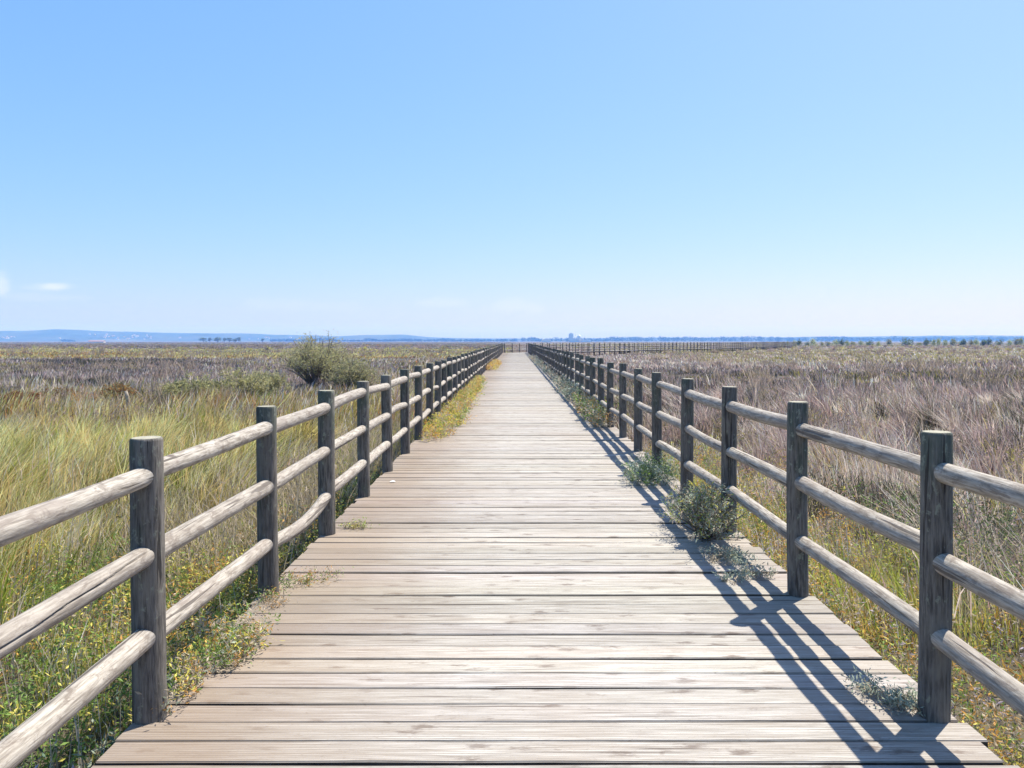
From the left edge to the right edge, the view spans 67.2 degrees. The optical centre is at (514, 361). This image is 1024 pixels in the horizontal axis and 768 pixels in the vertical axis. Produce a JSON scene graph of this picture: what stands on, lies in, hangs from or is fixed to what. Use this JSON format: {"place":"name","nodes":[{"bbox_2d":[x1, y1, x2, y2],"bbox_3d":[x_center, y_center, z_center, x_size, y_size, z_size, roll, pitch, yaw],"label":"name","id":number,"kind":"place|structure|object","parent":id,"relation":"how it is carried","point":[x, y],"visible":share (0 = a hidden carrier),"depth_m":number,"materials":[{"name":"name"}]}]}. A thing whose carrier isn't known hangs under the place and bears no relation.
{"place":"outdoors","nodes":[
{"label":"outdoors","id":0,"kind":"place"},
{"bbox_2d":[0,367,452,767],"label":"marsh grass","id":1,"kind":"structure","parent":0,"point":[29,378],"depth_m":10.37,"materials":[{"name":"green plant"}]},
{"bbox_2d":[0,341,1023,767],"bbox_3d":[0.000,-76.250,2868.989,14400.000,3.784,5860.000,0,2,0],"label":"ground","id":2,"kind":"structure","parent":0,"point":[892,661],"depth_m":5.69,"materials":[{"name":"soil"}]},
{"bbox_2d":[0,390,45,403],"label":"marsh bush","id":3,"kind":"object","parent":2,"relation":"on","point":[31,394],"visible":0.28,"depth_m":23.41,"materials":[{"name":"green plant"}]},
{"bbox_2d":[40,385,86,397],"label":"marsh bush","id":4,"kind":"object","parent":2,"relation":"on","point":[61,390],"visible":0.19,"depth_m":25.60,"materials":[{"name":"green plant"}]},
{"bbox_2d":[88,340,105,342],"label":"long shed","id":5,"kind":"structure","parent":2,"relation":"on","point":[100,341],"depth_m":1497.39,"materials":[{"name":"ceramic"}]},
{"bbox_2d":[99,379,140,400],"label":"marsh bush","id":6,"kind":"object","parent":2,"relation":"on","point":[121,387],"visible":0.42,"depth_m":24.70,"materials":[{"name":"brown plant"}]},
{"bbox_2d":[124,391,129,406],"bbox_3d":[-10.580,1.178,21.041,0.154,0.789,0.110,0,2,0],"label":"stake","id":7,"kind":"object","parent":2,"relation":"on","point":[126,395],"visible":0.49,"depth_m":21.00,"materials":[{"name":"white wood"}]},
{"bbox_2d":[149,382,172,400],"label":"marsh bush","id":8,"kind":"object","parent":2,"relation":"on","point":[160,393],"visible":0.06,"depth_m":24.75,"materials":[{"name":"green plant"}]},
{"bbox_2d":[0,462,381,767],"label":"ground cover","id":9,"kind":"object","parent":2,"relation":"on","point":[75,719],"visible":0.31,"depth_m":4.59,"materials":[{"name":"green plant"}]},
{"bbox_2d":[159,368,233,398],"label":"marsh bush","id":10,"kind":"object","parent":2,"relation":"on","point":[183,385],"visible":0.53,"depth_m":24.26,"materials":[{"name":"green plant"}]},
{"bbox_2d":[206,363,275,396],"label":"marsh bush","id":11,"kind":"object","parent":2,"relation":"on","point":[246,382],"visible":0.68,"depth_m":25.14,"materials":[{"name":"green plant"}]},
{"bbox_2d":[246,363,292,395],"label":"marsh bush","id":12,"kind":"object","parent":2,"relation":"on","point":[276,379],"visible":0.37,"depth_m":28.35,"materials":[{"name":"green plant"}]},
{"bbox_2d":[277,330,366,386],"bbox_3d":[-8.316,-0.192,33.568,3.871,2.709,3.524,0,2,0],"label":"tamarisk bush","id":13,"kind":"object","parent":2,"relation":"on","point":[313,364],"visible":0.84,"depth_m":33.08,"materials":[{"name":"green plant"}]},
{"bbox_2d":[321,356,380,388],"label":"marsh bush","id":14,"kind":"object","parent":2,"relation":"on","point":[346,377],"visible":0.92,"depth_m":30.45,"materials":[{"name":"green plant"}]},
{"bbox_2d":[0,344,1023,698],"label":"marsh shrubs","id":15,"kind":"object","parent":2,"relation":"on","point":[302,488],"visible":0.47,"depth_m":16.02,"materials":[{"name":"brown plant"}]},
{"bbox_2d":[0,342,1023,372],"bbox_3d":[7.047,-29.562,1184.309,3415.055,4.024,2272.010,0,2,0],"label":"marsh scrub","id":16,"kind":"object","parent":2,"relation":"on","point":[644,361],"visible":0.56,"depth_m":88.98,"materials":[{"name":"brown plant"}]},
{"bbox_2d":[61,335,1023,341],"bbox_3d":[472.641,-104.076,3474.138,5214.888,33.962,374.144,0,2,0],"label":"distant woods","id":17,"kind":"object","parent":2,"relation":"on","point":[758,338],"visible":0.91,"depth_m":3398.97,"materials":[{"name":"green plant"}]},
{"bbox_2d":[91,345,1019,767],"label":"boardwalk","id":18,"kind":"structure","parent":2,"relation":"on","point":[525,579],"depth_m":3.96,"materials":[{"name":"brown wood"}]},
{"bbox_2d":[124,599,280,714],"bbox_3d":[-1.457,1.528,3.709,0.556,0.498,1.229,0,2,0],"label":"weed clump","id":19,"kind":"object","parent":18,"relation":"on","point":[250,635],"visible":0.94,"depth_m":3.75,"materials":[{"name":"green plant"}]},
{"bbox_2d":[0,343,502,767],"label":"wooden fence","id":20,"kind":"object","parent":18,"relation":"on","point":[141,648],"visible":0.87,"depth_m":3.24,"materials":[{"name":"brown wood"}]},
{"bbox_2d":[227,566,352,614],"bbox_3d":[-1.448,1.405,4.794,0.485,0.113,0.992,1,2,25],"label":"weed clump","id":21,"kind":"object","parent":18,"relation":"on","point":[306,580],"visible":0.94,"depth_m":4.92,"materials":[{"name":"green plant"}]},
{"bbox_2d":[335,517,379,529],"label":"weed clump","id":22,"kind":"object","parent":18,"relation":"on","point":[360,525],"visible":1,"depth_m":6.46,"materials":[{"name":"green plant"}]},
{"bbox_2d":[411,374,487,441],"bbox_3d":[-1.360,0.971,21.329,1.523,0.628,18.972,0,2,0],"label":"weed clump","id":23,"kind":"object","parent":18,"relation":"on","point":[453,413],"visible":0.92,"depth_m":15.09,"materials":[{"name":"yellow plant"}]},
{"bbox_2d":[486,359,501,369],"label":"weed clump","id":24,"kind":"object","parent":18,"relation":"on","point":[493,364],"visible":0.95,"depth_m":43.38,"materials":[{"name":"yellow plant"}]},
{"bbox_2d":[527,355,560,381],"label":"weed clump","id":25,"kind":"object","parent":18,"relation":"on","point":[540,363],"visible":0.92,"depth_m":38.48,"materials":[{"name":"green plant"}]},
{"bbox_2d":[546,374,584,401],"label":"weed clump","id":26,"kind":"object","parent":18,"relation":"on","point":[564,385],"visible":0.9,"depth_m":20.74,"materials":[{"name":"green plant"}]},
{"bbox_2d":[569,390,618,428],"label":"weed clump","id":27,"kind":"object","parent":18,"relation":"on","point":[593,411],"visible":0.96,"depth_m":14.84,"materials":[{"name":"green plant"}]},
{"bbox_2d":[614,449,679,487],"bbox_3d":[1.634,1.338,8.863,0.764,0.590,1.466,1,2,22],"label":"weed clump","id":28,"kind":"object","parent":18,"relation":"on","point":[654,471],"visible":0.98,"depth_m":8.54,"materials":[{"name":"green plant"}]},
{"bbox_2d":[654,479,750,542],"bbox_3d":[1.496,1.163,6.219,0.681,0.500,1.533,0,2,0],"label":"silver shrub","id":29,"kind":"object","parent":18,"relation":"on","point":[707,520],"visible":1,"depth_m":6.07,"materials":[{"name":"green plant"}]},
{"bbox_2d":[699,543,783,583],"bbox_3d":[1.538,1.385,5.333,0.538,0.129,0.823,0,2,0],"label":"weed clump","id":30,"kind":"object","parent":18,"relation":"on","point":[732,552],"visible":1,"depth_m":5.30,"materials":[{"name":"green plant"}]},
{"bbox_2d":[528,343,1023,723],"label":"wooden fence","id":31,"kind":"object","parent":18,"relation":"on","point":[941,645],"visible":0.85,"depth_m":3.81,"materials":[{"name":"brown wood"}]},
{"bbox_2d":[840,665,962,715],"bbox_3d":[1.661,1.445,3.379,0.332,0.120,0.432,-1,2,-26],"label":"weed clump","id":32,"kind":"object","parent":18,"relation":"on","point":[899,700],"visible":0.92,"depth_m":3.36,"materials":[{"name":"green plant"}]},
{"bbox_2d":[569,333,590,341],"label":"factory","id":33,"kind":"structure","parent":2,"relation":"on","point":[571,339],"depth_m":2441.15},
{"bbox_2d":[504,342,784,354],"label":"wooden fence","id":34,"kind":"object","parent":2,"relation":"on","point":[632,345],"visible":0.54,"depth_m":127.95,"materials":[{"name":"brown wood"}]},
{"bbox_2d":[535,342,795,355],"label":"wooden fence","id":35,"kind":"object","parent":2,"relation":"on","point":[687,345],"visible":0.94,"depth_m":131.81,"materials":[{"name":"brown wood"}]},
{"bbox_2d":[574,366,1023,764],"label":"dry rushes","id":36,"kind":"object","parent":2,"relation":"on","point":[927,378],"visible":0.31,"depth_m":10.75,"materials":[{"name":"beige plant"}]},
{"bbox_2d":[809,338,816,345],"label":"round bush","id":37,"kind":"object","parent":2,"relation":"on","point":[813,341],"visible":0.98,"depth_m":361.21,"materials":[{"name":"green plant"}]},
{"bbox_2d":[604,376,1023,589],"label":"dry tussocks","id":38,"kind":"object","parent":2,"relation":"on","point":[782,444],"visible":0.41,"depth_m":17.39,"materials":[{"name":"brown plant"}]},
{"bbox_2d":[632,441,1023,767],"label":"ground cover","id":39,"kind":"object","parent":2,"relation":"on","point":[999,750],"visible":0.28,"depth_m":5.92,"materials":[{"name":"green plant"}]},
{"bbox_2d":[900,337,913,345],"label":"round bush","id":40,"kind":"object","parent":2,"relation":"on","point":[907,342],"visible":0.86,"depth_m":361.92,"materials":[{"name":"green plant"}]},
{"bbox_2d":[923,339,931,345],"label":"round bush","id":41,"kind":"object","parent":2,"relation":"on","point":[926,343],"visible":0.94,"depth_m":339.86,"materials":[{"name":"green plant"}]},
{"bbox_2d":[949,337,959,345],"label":"round bush","id":42,"kind":"object","parent":2,"relation":"on","point":[952,342],"visible":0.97,"depth_m":345.49,"materials":[{"name":"green plant"}]},
{"bbox_2d":[958,339,967,345],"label":"round bush","id":43,"kind":"object","parent":2,"relation":"on","point":[962,342],"visible":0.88,"depth_m":363.61,"materials":[{"name":"green plant"}]},
{"bbox_2d":[985,338,991,345],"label":"round bush","id":44,"kind":"object","parent":2,"relation":"on","point":[989,341],"visible":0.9,"depth_m":362.98,"materials":[{"name":"green plant"}]},
{"bbox_2d":[1012,337,1020,344],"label":"round bush","id":45,"kind":"object","parent":2,"relation":"on","point":[1015,342],"visible":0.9,"depth_m":358.90,"materials":[{"name":"green plant"}]},
{"bbox_2d":[0,329,1023,340],"bbox_3d":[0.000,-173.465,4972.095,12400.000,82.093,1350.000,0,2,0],"label":"hills","id":46,"kind":"structure","parent":0,"point":[55,335],"depth_m":4828.09,"materials":[{"name":"blue"}]},
{"bbox_2d":[0,0,1023,338],"label":"sky","id":47,"kind":"structure","parent":0,"point":[541,169],"materials":[{"name":"blue"}]}
]}

